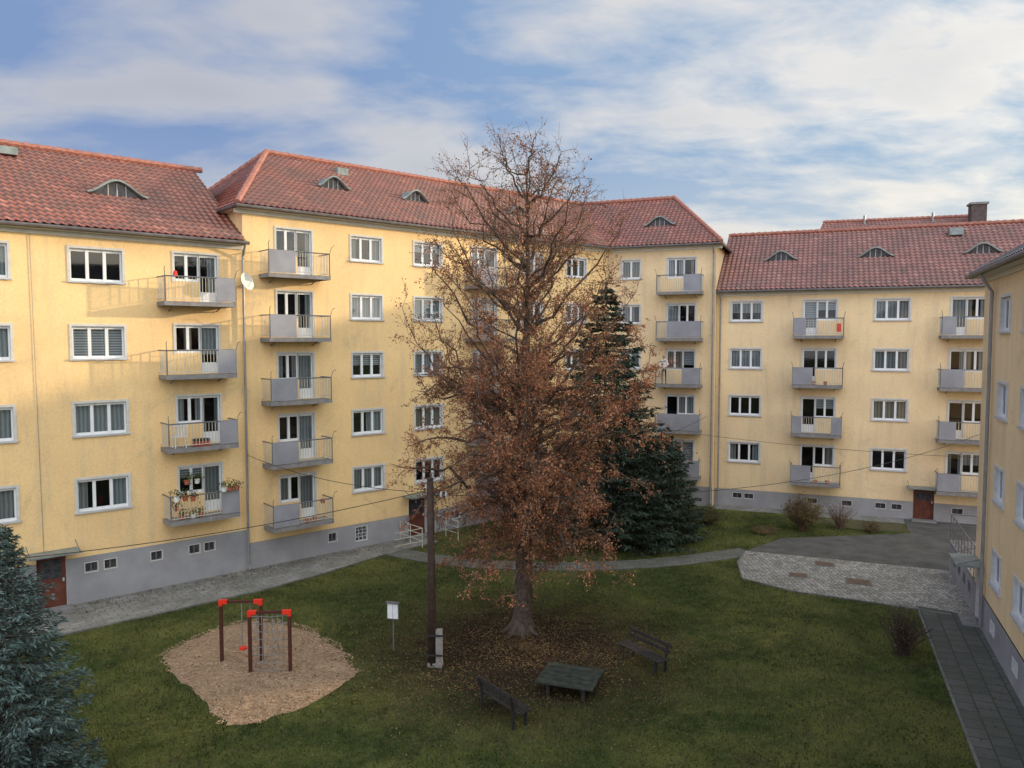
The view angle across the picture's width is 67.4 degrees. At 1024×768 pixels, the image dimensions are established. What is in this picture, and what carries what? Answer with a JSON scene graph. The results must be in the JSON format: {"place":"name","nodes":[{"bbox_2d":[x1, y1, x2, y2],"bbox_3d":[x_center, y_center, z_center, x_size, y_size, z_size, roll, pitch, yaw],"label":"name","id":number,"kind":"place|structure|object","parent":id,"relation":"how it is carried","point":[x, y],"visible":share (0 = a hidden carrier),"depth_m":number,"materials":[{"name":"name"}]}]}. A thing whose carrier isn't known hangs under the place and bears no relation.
{"place":"outdoors","nodes":[
{"label":"outdoors","id":0,"kind":"place"},
{"bbox_2d":[0,0,1023,243],"label":"sky","id":1,"kind":"structure","parent":0,"point":[757,115],"materials":[{"name":"blue"}]},
{"bbox_2d":[1,486,1023,767],"bbox_3d":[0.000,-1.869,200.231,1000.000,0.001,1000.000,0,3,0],"label":"ground","id":2,"kind":"structure","parent":0,"point":[473,728],"depth_m":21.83,"materials":[{"name":"green plant"}]},
{"bbox_2d":[0,524,107,767],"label":"blue spruce tree","id":3,"kind":"object","parent":2,"relation":"on","point":[13,741],"visible":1,"depth_m":15.97,"materials":[{"name":"green plant"}]},
{"bbox_2d":[0,231,246,568],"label":"walls","id":4,"kind":"structure","parent":2,"relation":"on","point":[61,381],"depth_m":28.73,"materials":[{"name":"yellow paint"}]},
{"bbox_2d":[24,539,81,614],"bbox_3d":[-16.463,6.975,27.582,1.650,2.460,1.100,-3,4,-41],"label":"entrance","id":5,"kind":"object","parent":4,"relation":"attached to","point":[52,569],"visible":0.8,"depth_m":27.90,"materials":[{"name":"paint"}]},
{"bbox_2d":[0,277,132,524],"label":"window sills","id":6,"kind":"structure","parent":4,"relation":"attached to","point":[79,513],"depth_m":28.34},
{"bbox_2d":[0,243,220,521],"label":"window frames","id":7,"kind":"structure","parent":4,"relation":"in","point":[213,367],"depth_m":29.02,"materials":[{"name":"plastic"}]},
{"bbox_2d":[0,243,221,522],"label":"window reveals","id":8,"kind":"structure","parent":4,"relation":"in","point":[125,401],"depth_m":30.71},
{"bbox_2d":[0,240,223,520],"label":"window surrounds","id":9,"kind":"object","parent":4,"relation":"attached to","point":[71,357],"visible":0.94,"depth_m":28.71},
{"bbox_2d":[0,246,218,518],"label":"curtains","id":10,"kind":"object","parent":9,"relation":"attached to","point":[100,411],"visible":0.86,"depth_m":28.91,"materials":[{"name":"fabric"}]},
{"bbox_2d":[0,224,243,249],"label":"eaves","id":11,"kind":"object","parent":4,"relation":"attached to","point":[50,231],"visible":0.9,"depth_m":28.61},
{"bbox_2d":[0,220,249,244],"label":"gutters","id":12,"kind":"object","parent":11,"relation":"attached to","point":[39,225],"visible":1,"depth_m":28.25,"materials":[{"name":"metal"}]},
{"bbox_2d":[242,244,251,569],"bbox_3d":[-11.017,1.043,31.969,0.108,13.666,0.451,-3,4,-38],"label":"downpipe","id":13,"kind":"object","parent":12,"relation":"attached to","point":[245,403],"visible":1,"depth_m":32.07,"materials":[{"name":"metal"}]},
{"bbox_2d":[0,218,244,240],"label":"roof underside","id":14,"kind":"object","parent":4,"relation":"attached to","point":[7,219],"visible":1,"depth_m":28.54,"materials":[{"name":"wood"}]},
{"bbox_2d":[0,144,246,240],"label":"roof front","id":15,"kind":"structure","parent":4,"relation":"on","point":[41,186],"depth_m":30.43,"materials":[{"name":"tile"}]},
{"bbox_2d":[0,139,202,172],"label":"ridge tiles","id":16,"kind":"object","parent":15,"relation":"on","point":[95,155],"visible":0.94,"depth_m":33.02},
{"bbox_2d":[86,179,147,199],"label":"eyebrow dormers","id":17,"kind":"object","parent":15,"relation":"on","point":[117,187],"visible":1,"depth_m":30.55,"materials":[{"name":"grey glass"}]},
{"bbox_2d":[70,251,215,507],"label":"room backs","id":18,"kind":"object","parent":4,"relation":"attached to","point":[95,272],"visible":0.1,"depth_m":31.11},
{"bbox_2d":[157,301,239,526],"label":"balconies","id":19,"kind":"structure","parent":4,"relation":"attached to","point":[205,517],"depth_m":30.12,"materials":[{"name":"concrete"}]},
{"bbox_2d":[173,478,238,519],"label":"flower pots","id":20,"kind":"object","parent":19,"relation":"on","point":[186,482],"visible":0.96,"depth_m":30.44,"materials":[{"name":"ceramic"}]},
{"bbox_2d":[168,471,242,518],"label":"balcony plants","id":21,"kind":"object","parent":20,"relation":"in","point":[223,484],"visible":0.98,"depth_m":30.39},
{"bbox_2d":[217,278,239,513],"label":"balcony panels","id":22,"kind":"object","parent":19,"relation":"attached to","point":[227,361],"visible":1,"depth_m":30.71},
{"bbox_2d":[157,265,241,522],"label":"balcony railings","id":23,"kind":"object","parent":4,"relation":"attached to","point":[166,432],"visible":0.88,"depth_m":29.72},
{"bbox_2d":[0,530,248,614],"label":"plinth","id":24,"kind":"structure","parent":2,"relation":"on","point":[137,570],"depth_m":30.05,"materials":[{"name":"paint"}]},
{"bbox_2d":[1,541,215,582],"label":"basement windows","id":25,"kind":"structure","parent":24,"relation":"attached to","point":[110,563],"depth_m":30.13,"materials":[{"name":"paint"}]},
{"bbox_2d":[0,537,435,641],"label":"footpath","id":26,"kind":"structure","parent":2,"relation":"on","point":[187,595],"depth_m":29.91,"materials":[{"name":"concrete"}]},
{"bbox_2d":[28,541,438,643],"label":"path kerb","id":27,"kind":"structure","parent":2,"relation":"on","point":[91,628],"depth_m":28.70,"materials":[{"name":"concrete"}]},
{"bbox_2d":[158,618,360,725],"bbox_3d":[-7.615,8.393,23.381,4.952,0.110,7.447,-3,4,-41],"label":"mulch bed","id":28,"kind":"object","parent":2,"relation":"on","point":[207,679],"visible":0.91,"depth_m":22.58,"materials":[{"name":"brown wood"}]},
{"bbox_2d":[218,599,291,672],"bbox_3d":[-7.661,7.513,22.913,2.454,1.930,0.879,2,4,35],"label":"climbing frame","id":29,"kind":"object","parent":28,"relation":"on","point":[260,612],"visible":1,"depth_m":22.52,"materials":[{"name":"red plastic"}]},
{"bbox_2d":[385,601,399,649],"bbox_3d":[-3.729,7.612,24.051,0.440,1.600,0.111,1,3,14],"label":"notice board","id":30,"kind":"object","parent":2,"relation":"on","point":[393,610],"visible":1,"depth_m":24.01,"materials":[{"name":"metal"}]},
{"bbox_2d":[395,515,458,546],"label":"entrance railings","id":31,"kind":"object","parent":2,"relation":"on","point":[410,530],"visible":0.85,"depth_m":36.77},
{"bbox_2d":[425,477,447,667],"bbox_3d":[-2.244,5.675,22.904,0.682,5.800,0.300,0,3,6],"label":"utility pole","id":32,"kind":"object","parent":2,"relation":"on","point":[434,635],"visible":0.98,"depth_m":22.85,"materials":[{"name":"brown wood"}]},
{"bbox_2d":[23,417,979,557],"bbox_3d":[1.014,3.440,32.455,48.174,1.769,13.026,-2,4,-33],"label":"overhead wire","id":33,"kind":"object","parent":32,"relation":"attached to","point":[486,496],"visible":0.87,"depth_m":25.50,"materials":[{"name":"black metal"}]},
{"bbox_2d":[227,212,724,542],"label":"walls","id":34,"kind":"structure","parent":2,"relation":"on","point":[391,392],"depth_m":36.56,"materials":[{"name":"yellow paint"}]},
{"bbox_2d":[210,156,259,209],"bbox_3d":[-13.633,-9.503,36.797,3.906,3.644,11.900,-3,4,-41],"label":"roof hip","id":35,"kind":"object","parent":34,"relation":"on","point":[225,193],"visible":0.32,"depth_m":35.73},
{"bbox_2d":[403,490,437,539],"bbox_3d":[-4.513,6.378,37.977,1.750,2.440,1.100,-3,4,-41],"label":"entrance","id":36,"kind":"object","parent":34,"relation":"attached to","point":[419,520],"visible":0.76,"depth_m":38.28,"materials":[{"name":"paint"}]},
{"bbox_2d":[220,207,721,252],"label":"eaves","id":37,"kind":"object","parent":34,"relation":"attached to","point":[253,211],"visible":0.69,"depth_m":36.48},
{"bbox_2d":[215,203,732,252],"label":"gutters","id":38,"kind":"object","parent":37,"relation":"on","point":[399,223],"visible":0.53,"depth_m":36.18,"materials":[{"name":"metal"}]},
{"bbox_2d":[242,202,718,246],"bbox_3d":[0.487,-9.854,43.936,37.862,3.658,11.613,-2,4,-28],"label":"roof underside","id":39,"kind":"object","parent":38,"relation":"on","point":[440,226],"visible":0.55,"depth_m":36.50,"materials":[{"name":"wood"}]},
{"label":"roof back","id":40,"kind":"object","parent":38,"relation":"on","visible":0},
{"bbox_2d":[241,154,608,245],"bbox_3d":[-3.205,-9.814,41.902,26.210,3.663,6.018,-3,4,-41],"label":"roof front long","id":41,"kind":"object","parent":40,"relation":"attached to","point":[283,181],"visible":0.63,"depth_m":38.43,"materials":[{"name":"tile"}]},
{"bbox_2d":[208,149,722,241],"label":"ridge tiles","id":42,"kind":"object","parent":40,"relation":"attached to","point":[264,153],"visible":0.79,"depth_m":42.10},
{"bbox_2d":[582,199,720,245],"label":"short roof front","id":43,"kind":"structure","parent":40,"relation":"attached to","point":[687,227],"depth_m":47.61,"materials":[{"name":"tile"}]},
{"bbox_2d":[317,176,675,226],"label":"eyebrow dormers","id":44,"kind":"object","parent":43,"relation":"on","point":[336,182],"visible":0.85,"depth_m":39.77,"materials":[{"name":"grey glass"}]},
{"bbox_2d":[259,240,703,529],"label":"balcony railings","id":45,"kind":"object","parent":34,"relation":"attached to","point":[331,515],"visible":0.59,"depth_m":33.54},
{"bbox_2d":[259,273,703,533],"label":"balconies","id":46,"kind":"structure","parent":34,"relation":"attached to","point":[315,461],"depth_m":33.39,"materials":[{"name":"concrete"}]},
{"bbox_2d":[269,249,700,528],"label":"balcony panels","id":47,"kind":"object","parent":46,"relation":"attached to","point":[282,261],"visible":0.67,"depth_m":32.64,"materials":[{"name":"metal"}]},
{"bbox_2d":[274,226,696,515],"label":"window surrounds","id":48,"kind":"object","parent":34,"relation":"attached to","point":[382,352],"visible":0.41,"depth_m":36.47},
{"bbox_2d":[276,231,694,498],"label":"room backs","id":49,"kind":"object","parent":34,"relation":"attached to","point":[671,405],"visible":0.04,"depth_m":36.71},
{"bbox_2d":[276,228,695,516],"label":"window frames","id":50,"kind":"structure","parent":34,"relation":"in","point":[303,394],"depth_m":36.18,"materials":[{"name":"plastic"}]},
{"bbox_2d":[279,228,695,517],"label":"window reveals","id":51,"kind":"structure","parent":34,"relation":"attached to","point":[381,353],"depth_m":36.38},
{"bbox_2d":[278,234,693,507],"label":"curtains","id":52,"kind":"object","parent":51,"relation":"attached to","point":[305,429],"visible":0.47,"depth_m":36.71,"materials":[{"name":"fabric"}]},
{"bbox_2d":[349,260,640,493],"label":"window sills","id":53,"kind":"structure","parent":34,"relation":"attached to","point":[420,375],"depth_m":36.38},
{"bbox_2d":[709,244,714,503],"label":"downpipe","id":54,"kind":"object","parent":34,"relation":"attached to","point":[711,374],"visible":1,"depth_m":44.42,"materials":[{"name":"metal"}]},
{"bbox_2d":[250,481,711,568],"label":"plinth","id":55,"kind":"structure","parent":2,"relation":"on","point":[284,549],"depth_m":35.36,"materials":[{"name":"paint"}]},
{"bbox_2d":[328,510,459,542],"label":"basement windows","id":56,"kind":"structure","parent":55,"relation":"attached to","point":[361,533],"depth_m":36.13,"materials":[{"name":"paint"}]},
{"bbox_2d":[476,675,532,729],"bbox_3d":[-0.256,8.213,19.920,0.620,0.880,1.760,-3,4,-37],"label":"park bench","id":57,"kind":"object","parent":2,"relation":"on","point":[515,706],"visible":1,"depth_m":19.63,"materials":[{"name":"brown wood"}]},
{"bbox_2d":[7,534,1022,767],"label":"fallen leaves","id":58,"kind":"object","parent":2,"relation":"on","point":[523,646],"visible":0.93,"depth_m":23.90,"materials":[{"name":"brown plant"}]},
{"bbox_2d":[381,116,697,640],"bbox_3d":[0.352,-0.058,24.855,9.019,17.007,9.532,-1,4,-21],"label":"linden tree","id":59,"kind":"object","parent":2,"relation":"on","point":[523,388],"visible":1,"depth_m":24.34,"materials":[{"name":"brown plant"}]},
{"bbox_2d":[390,549,744,568],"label":"footpath","id":60,"kind":"structure","parent":2,"relation":"on","point":[634,564],"depth_m":33.82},
{"bbox_2d":[382,553,756,570],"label":"path kerb","id":61,"kind":"structure","parent":2,"relation":"on","point":[583,569],"depth_m":33.14,"materials":[{"name":"concrete"}]},
{"bbox_2d":[535,662,604,701],"bbox_3d":[1.621,8.343,21.425,1.640,0.445,1.355,1,4,20],"label":"picnic table","id":62,"kind":"object","parent":2,"relation":"on","point":[582,679],"visible":1,"depth_m":21.27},
{"bbox_2d":[400,548,740,562],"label":"path kerb","id":63,"kind":"structure","parent":2,"relation":"on","point":[593,562],"depth_m":34.36,"materials":[{"name":"concrete"}]},
{"bbox_2d":[512,284,703,559],"bbox_3d":[4.306,1.390,37.127,9.026,12.730,8.431,0,3,0],"label":"spruce tree","id":64,"kind":"object","parent":2,"relation":"on","point":[629,375],"visible":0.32,"depth_m":36.01,"materials":[{"name":"green plant"}]},
{"bbox_2d":[597,451,682,556],"bbox_3d":[5.992,5.426,36.291,4.284,5.170,4.234,0,3,0],"label":"yew tree","id":65,"kind":"object","parent":2,"relation":"on","point":[662,526],"visible":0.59,"depth_m":35.63,"materials":[{"name":"green plant"}]},
{"bbox_2d":[618,626,671,675],"bbox_3d":[4.008,8.028,23.096,0.620,0.880,1.760,-2,4,-34],"label":"park bench","id":66,"kind":"object","parent":2,"relation":"on","point":[634,648],"visible":1,"depth_m":23.01,"materials":[{"name":"brown wood"}]},
{"bbox_2d":[616,431,709,548],"bbox_3d":[7.257,5.043,37.580,4.757,5.685,4.802,0,3,0],"label":"yew tree","id":67,"kind":"object","parent":2,"relation":"on","point":[677,486],"visible":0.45,"depth_m":36.96,"materials":[{"name":"green plant"}]},
{"bbox_2d":[693,501,727,524],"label":"garden shrub","id":68,"kind":"object","parent":2,"relation":"on","point":[711,514],"visible":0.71,"depth_m":40.44,"materials":[{"name":"green plant"}]},
{"bbox_2d":[780,491,824,530],"bbox_3d":[14.813,6.480,39.432,2.357,2.085,2.211,1,3,17],"label":"forsythia shrub","id":69,"kind":"object","parent":2,"relation":"on","point":[803,517],"visible":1,"depth_m":39.10,"materials":[{"name":"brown plant"}]},
{"bbox_2d":[713,504,904,523],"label":"footpath","id":70,"kind":"structure","parent":2,"relation":"on","point":[826,515],"depth_m":43.11,"materials":[{"name":"concrete"}]},
{"bbox_2d":[823,499,856,529],"bbox_3d":[16.938,6.712,39.693,1.730,1.592,1.610,0,3,0],"label":"bare shrub","id":71,"kind":"object","parent":2,"relation":"on","point":[835,517],"visible":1,"depth_m":39.63,"materials":[{"name":"brown plant"}]},
{"bbox_2d":[737,550,950,614],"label":"yard kerb","id":72,"kind":"structure","parent":2,"relation":"on","point":[738,560],"depth_m":29.33,"materials":[{"name":"concrete"}]},
{"bbox_2d":[714,488,976,524],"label":"plinth","id":73,"kind":"structure","parent":2,"relation":"on","point":[860,506],"depth_m":42.80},
{"bbox_2d":[732,492,962,514],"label":"basement windows","id":74,"kind":"structure","parent":73,"relation":"attached to","point":[878,505],"depth_m":42.45,"materials":[{"name":"paint"}]},
{"bbox_2d":[714,291,984,505],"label":"walls","id":75,"kind":"structure","parent":2,"relation":"on","point":[865,334],"depth_m":42.54,"materials":[{"name":"yellow paint"}]},
{"bbox_2d":[717,293,721,501],"bbox_3d":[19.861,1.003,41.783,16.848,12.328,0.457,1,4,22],"label":"downpipe","id":76,"kind":"object","parent":75,"relation":"attached to","point":[719,399],"visible":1,"depth_m":45.07,"materials":[{"name":"metal"}]},
{"bbox_2d":[727,320,911,471],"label":"window sills","id":77,"kind":"structure","parent":75,"relation":"attached to","point":[870,420],"depth_m":42.18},
{"bbox_2d":[717,287,984,295],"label":"eaves","id":78,"kind":"object","parent":75,"relation":"attached to","point":[859,291],"visible":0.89,"depth_m":42.04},
{"bbox_2d":[716,284,984,292],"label":"gutters","id":79,"kind":"object","parent":78,"relation":"attached to","point":[856,288],"visible":1,"depth_m":41.68,"materials":[{"name":"metal"}]},
{"bbox_2d":[730,297,979,489],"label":"window reveals","id":80,"kind":"structure","parent":75,"relation":"attached to","point":[895,420],"depth_m":41.59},
{"bbox_2d":[730,299,984,473],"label":"curtains","id":81,"kind":"object","parent":80,"relation":"attached to","point":[958,308],"visible":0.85,"depth_m":42.03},
{"bbox_2d":[731,299,980,473],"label":"room backs","id":82,"kind":"object","parent":75,"relation":"attached to","point":[955,412],"visible":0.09,"depth_m":43.86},
{"bbox_2d":[727,296,984,473],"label":"window surrounds","id":83,"kind":"object","parent":75,"relation":"attached to","point":[833,446],"visible":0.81,"depth_m":42.36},
{"bbox_2d":[729,297,984,488],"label":"window frames","id":84,"kind":"structure","parent":75,"relation":"in","point":[961,329],"depth_m":42.26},
{"bbox_2d":[716,222,1023,289],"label":"roof front","id":85,"kind":"structure","parent":75,"relation":"on","point":[929,255],"depth_m":44.02,"materials":[{"name":"tile"}]},
{"bbox_2d":[729,219,1023,236],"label":"ridge tiles","id":86,"kind":"object","parent":85,"relation":"on","point":[882,227],"visible":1,"depth_m":46.40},
{"bbox_2d":[764,242,1003,260],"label":"eyebrow dormers","id":87,"kind":"object","parent":85,"relation":"on","point":[980,248],"visible":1,"depth_m":43.76,"materials":[{"name":"grey glass"}]},
{"bbox_2d":[790,335,982,497],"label":"balconies","id":88,"kind":"structure","parent":75,"relation":"attached to","point":[837,485],"depth_m":41.72,"materials":[{"name":"concrete"}]},
{"bbox_2d":[790,311,983,492],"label":"balcony railings","id":89,"kind":"object","parent":75,"relation":"attached to","point":[939,384],"visible":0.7,"depth_m":41.59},
{"bbox_2d":[790,317,963,492],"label":"balcony panels","id":90,"kind":"object","parent":89,"relation":"attached to","point":[947,431],"visible":0.88,"depth_m":40.18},
{"bbox_2d":[906,480,936,523],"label":"entrance","id":91,"kind":"object","parent":75,"relation":"attached to","point":[923,503],"visible":0.91,"depth_m":41.54,"materials":[{"name":"paint"}]},
{"bbox_2d":[739,551,972,614],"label":"cobbled yard","id":92,"kind":"structure","parent":2,"relation":"on","point":[929,588],"depth_m":31.26,"materials":[{"name":"stone"}]},
{"bbox_2d":[814,517,906,531],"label":"planting bed","id":93,"kind":"object","parent":2,"relation":"on","point":[852,524],"visible":0.71,"depth_m":40.63,"materials":[{"name":"soil"}]},
{"bbox_2d":[746,519,976,569],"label":"asphalt yard","id":94,"kind":"structure","parent":2,"relation":"on","point":[922,545],"depth_m":36.28,"materials":[{"name":"asphalt"}]},
{"bbox_2d":[868,603,933,655],"bbox_3d":[12.141,7.630,23.979,1.875,1.600,1.899,2,4,34],"label":"bare shrub","id":95,"kind":"object","parent":2,"relation":"on","point":[904,643],"visible":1,"depth_m":23.81,"materials":[{"name":"brown plant"}]},
{"bbox_2d":[916,605,980,767],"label":"path kerb","id":96,"kind":"structure","parent":2,"relation":"on","point":[975,758],"depth_m":20.86,"materials":[{"name":"concrete"}]},
{"bbox_2d":[949,539,975,612],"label":"terrace","id":97,"kind":"structure","parent":2,"relation":"on","point":[964,578],"depth_m":29.61,"materials":[{"name":"concrete"}]},
{"bbox_2d":[950,514,976,575],"bbox_3d":[19.556,6.206,28.989,4.539,1.112,5.420,1,4,22],"label":"terrace railing","id":98,"kind":"object","parent":97,"relation":"on","point":[958,534],"visible":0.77,"depth_m":30.45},
{"bbox_2d":[949,547,989,626],"bbox_3d":[15.838,7.032,26.589,1.100,2.461,1.600,1,4,22],"label":"entrance","id":99,"kind":"object","parent":2,"relation":"on","point":[965,560],"visible":0.45,"depth_m":26.73,"materials":[{"name":"paint"}]},
{"bbox_2d":[918,606,1023,767],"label":"footpath","id":100,"kind":"structure","parent":2,"relation":"on","point":[999,738],"depth_m":21.38,"materials":[{"name":"concrete"}]},
{"bbox_2d":[973,583,1023,706],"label":"plinth","id":101,"kind":"structure","parent":2,"relation":"on","point":[1003,647],"depth_m":22.81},
{"bbox_2d":[975,270,1023,659],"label":"walls","id":102,"kind":"structure","parent":2,"relation":"on","point":[1004,535],"depth_m":23.21,"materials":[{"name":"yellow paint"}]},
{"bbox_2d":[978,274,993,627],"bbox_3d":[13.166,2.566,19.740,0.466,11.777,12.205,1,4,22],"label":"downpipe","id":103,"kind":"object","parent":102,"relation":"attached to","point":[984,280],"visible":0.93,"depth_m":25.23,"materials":[{"name":"metal"}]},
{"bbox_2d":[968,243,1023,273],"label":"roof front","id":104,"kind":"structure","parent":102,"relation":"on","point":[1018,248],"depth_m":23.45,"materials":[{"name":"red tile"}]},
{"bbox_2d":[971,256,1023,283],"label":"eaves","id":105,"kind":"object","parent":102,"relation":"attached to","point":[1011,267],"visible":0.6,"depth_m":23.22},
{"bbox_2d":[964,250,1023,279],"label":"gutters","id":106,"kind":"object","parent":105,"relation":"on","point":[999,263],"visible":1,"depth_m":22.31,"materials":[{"name":"metal"}]},
{"bbox_2d":[988,330,1023,632],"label":"window sills","id":107,"kind":"structure","parent":102,"relation":"attached to","point":[1013,617],"depth_m":22.91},
{"bbox_2d":[990,292,1023,629],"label":"window surrounds","id":108,"kind":"object","parent":102,"relation":"attached to","point":[1002,470],"visible":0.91,"depth_m":23.10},
{"bbox_2d":[991,296,1023,626],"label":"window reveals","id":109,"kind":"structure","parent":102,"relation":"attached to","point":[1019,487],"depth_m":24.13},
{"bbox_2d":[995,297,1023,622],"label":"window frames","id":110,"kind":"structure","parent":102,"relation":"attached to","point":[1000,499],"depth_m":23.87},
{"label":"roof","id":111,"kind":"object","parent":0,"visible":0},
{"bbox_2d":[820,217,967,228],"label":"roof front","id":112,"kind":"structure","parent":111,"relation":"attached to","point":[882,223],"depth_m":59.82,"materials":[{"name":"tile"}]},
{"bbox_2d":[823,214,967,222],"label":"ridge tiles","id":113,"kind":"object","parent":112,"relation":"on","point":[896,218],"visible":0.99,"depth_m":60.06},
{"bbox_2d":[966,201,988,221],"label":"chimney","id":114,"kind":"object","parent":111,"relation":"on","point":[977,211],"visible":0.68,"depth_m":56.43,"materials":[{"name":"brick"}]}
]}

